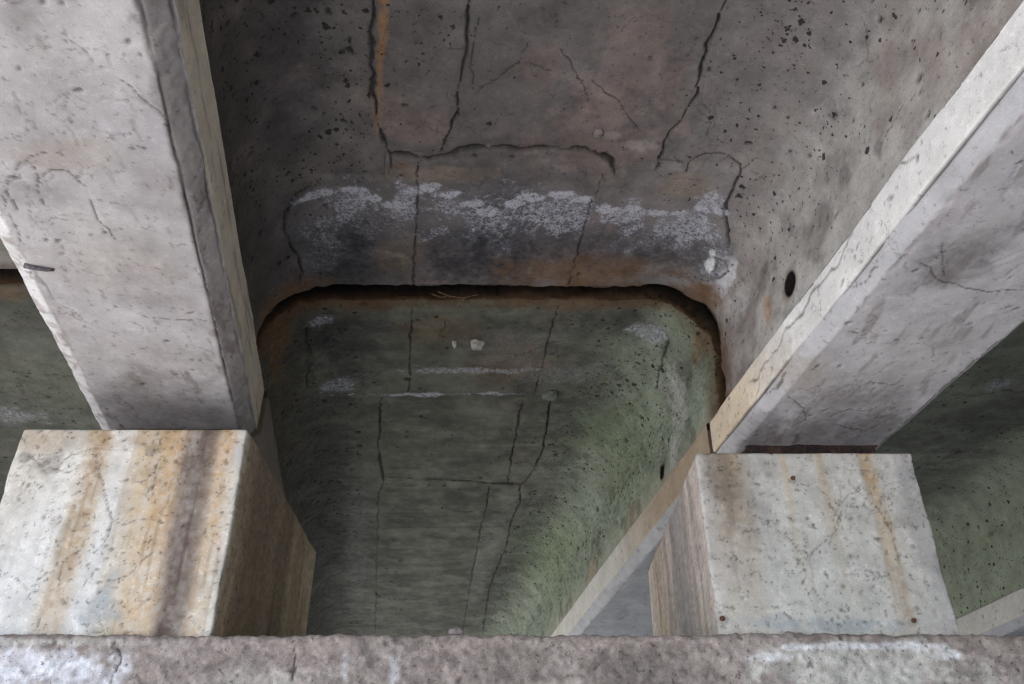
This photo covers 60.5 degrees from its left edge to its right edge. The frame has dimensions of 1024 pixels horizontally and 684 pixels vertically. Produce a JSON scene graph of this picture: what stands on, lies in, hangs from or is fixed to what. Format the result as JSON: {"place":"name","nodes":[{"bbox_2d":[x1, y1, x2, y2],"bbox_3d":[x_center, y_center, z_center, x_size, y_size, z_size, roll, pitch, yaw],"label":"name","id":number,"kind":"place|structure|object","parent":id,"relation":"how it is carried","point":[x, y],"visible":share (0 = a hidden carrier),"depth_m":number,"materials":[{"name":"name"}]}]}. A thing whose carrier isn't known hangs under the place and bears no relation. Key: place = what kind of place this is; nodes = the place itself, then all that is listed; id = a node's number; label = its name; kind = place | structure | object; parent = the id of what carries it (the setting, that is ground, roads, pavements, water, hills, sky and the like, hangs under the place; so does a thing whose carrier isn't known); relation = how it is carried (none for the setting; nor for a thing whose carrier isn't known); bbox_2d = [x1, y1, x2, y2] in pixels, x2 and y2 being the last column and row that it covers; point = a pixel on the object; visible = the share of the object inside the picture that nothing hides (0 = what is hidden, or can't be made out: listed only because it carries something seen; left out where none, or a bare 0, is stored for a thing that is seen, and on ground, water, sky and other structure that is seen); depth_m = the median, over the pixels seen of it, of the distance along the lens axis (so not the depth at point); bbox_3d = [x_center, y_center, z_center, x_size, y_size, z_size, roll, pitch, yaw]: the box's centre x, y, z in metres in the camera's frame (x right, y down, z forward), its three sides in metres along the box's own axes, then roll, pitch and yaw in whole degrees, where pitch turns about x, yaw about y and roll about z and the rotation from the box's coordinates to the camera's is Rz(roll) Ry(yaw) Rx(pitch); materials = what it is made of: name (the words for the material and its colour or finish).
{"place":"outdoors","nodes":[
{"label":"outdoors","id":0,"kind":"place"},
{"bbox_2d":[116,429,232,429],"bbox_3d":[-1.317,0.424,3.396,0.486,0.155,0.097,0,-33,0],"label":"bearing pad","id":1,"kind":"object","parent":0,"point":[174,429],"visible":0.03,"depth_m":3.40,"materials":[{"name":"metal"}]},
{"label":"fascia wall","id":2,"kind":"object","parent":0,"visible":0},
{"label":"bridge girder","id":3,"kind":"object","parent":2,"relation":"attached to","visible":0},
{"bbox_2d":[956,586,1023,636],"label":"bridge girder","id":4,"kind":"object","parent":3,"relation":"attached to","point":[1002,616],"visible":0.19,"depth_m":5.23,"materials":[{"name":"concrete"}]},
{"bbox_2d":[875,322,1023,618],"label":"deck vault","id":5,"kind":"object","parent":4,"relation":"attached to","point":[960,439],"visible":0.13,"depth_m":5.20,"materials":[{"name":"concrete"}]},
{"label":"bridge girder","id":6,"kind":"object","parent":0,"visible":0},
{"bbox_2d":[0,238,17,268],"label":"deck vault","id":7,"kind":"object","parent":6,"relation":"attached to","point":[6,261],"visible":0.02,"depth_m":3.82,"materials":[{"name":"concrete"}]},
{"bbox_3d":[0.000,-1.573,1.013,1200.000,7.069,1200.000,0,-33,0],"label":"ground","id":8,"kind":"structure","parent":0,"visible":0},
{"bbox_2d":[0,631,1023,683],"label":"pier","id":9,"kind":"structure","parent":8,"relation":"on","point":[788,657],"depth_m":2.62,"materials":[{"name":"concrete"}]},
{"bbox_2d":[0,430,315,636],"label":"bearing plinth","id":10,"kind":"structure","parent":9,"relation":"on","point":[173,533],"depth_m":2.92,"materials":[{"name":"concrete"}]},
{"bbox_2d":[0,0,263,433],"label":"bridge girder","id":11,"kind":"object","parent":10,"relation":"on","point":[118,234],"visible":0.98,"depth_m":2.36,"materials":[{"name":"concrete"}]},
{"bbox_2d":[250,391,306,635],"bbox_3d":[-2.073,2.669,7.894,0.602,0.945,10.044,5,-33,-7],"label":"bridge girder","id":12,"kind":"object","parent":10,"relation":"on","point":[264,440],"visible":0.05,"depth_m":3.73,"materials":[{"name":"concrete"}]},
{"bbox_2d":[0,269,101,502],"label":"deck vault","id":13,"kind":"object","parent":12,"relation":"attached to","point":[39,388],"visible":0.08,"depth_m":4.71,"materials":[{"name":"concrete"}]},
{"bbox_2d":[448,626,463,633],"bbox_3d":[-0.172,0.900,2.714,0.050,0.045,0.042,12,-35,-17],"label":"concrete crumb","id":14,"kind":"object","parent":9,"relation":"on","point":[456,630],"visible":0.59,"depth_m":2.70,"materials":[{"name":"grey concrete"}]},
{"bbox_2d":[648,453,959,636],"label":"bearing plinth","id":15,"kind":"structure","parent":9,"relation":"on","point":[810,544],"depth_m":2.87,"materials":[{"name":"concrete"}]},
{"bbox_2d":[550,422,712,636],"bbox_3d":[0.323,2.711,7.868,0.596,1.044,10.042,5,-33,-7],"label":"bridge girder","id":16,"kind":"object","parent":15,"relation":"on","point":[613,599],"visible":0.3,"depth_m":4.78,"materials":[{"name":"concrete"}]},
{"bbox_2d":[256,284,725,636],"bbox_3d":[-0.734,2.719,7.907,2.370,0.919,10.177,4,-33,-7],"label":"deck vault","id":17,"kind":"object","parent":16,"relation":"attached to","point":[494,460],"visible":0.81,"depth_m":4.90,"materials":[{"name":"concrete"}]},
{"bbox_3d":[-0.104,0.041,3.729,2.228,0.898,0.175,0,-33,0],"label":"expansion joint","id":18,"kind":"object","parent":16,"relation":"attached to","visible":0},
{"bbox_2d":[432,291,475,304],"bbox_3d":[-0.255,-0.187,3.937,0.211,0.029,0.103,0,-33,0],"label":"dry twig","id":19,"kind":"object","parent":18,"relation":"attached to","point":[452,296],"visible":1,"depth_m":3.90,"materials":[{"name":"brown wood"}]},
{"bbox_2d":[741,444,877,453],"bbox_3d":[1.119,0.480,3.307,0.516,0.147,0.128,0,-33,0],"label":"bearing pad","id":20,"kind":"object","parent":15,"relation":"on","point":[818,449],"visible":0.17,"depth_m":3.29,"materials":[{"name":"rubber"}]},
{"bbox_2d":[710,0,1023,453],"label":"bridge girder","id":21,"kind":"object","parent":20,"relation":"on","point":[908,307],"visible":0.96,"depth_m":2.53,"materials":[{"name":"concrete"}]},
{"bbox_2d":[199,0,1022,397],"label":"deck vault","id":22,"kind":"object","parent":21,"relation":"attached to","point":[731,164],"visible":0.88,"depth_m":3.00,"materials":[{"name":"concrete"}]}
]}

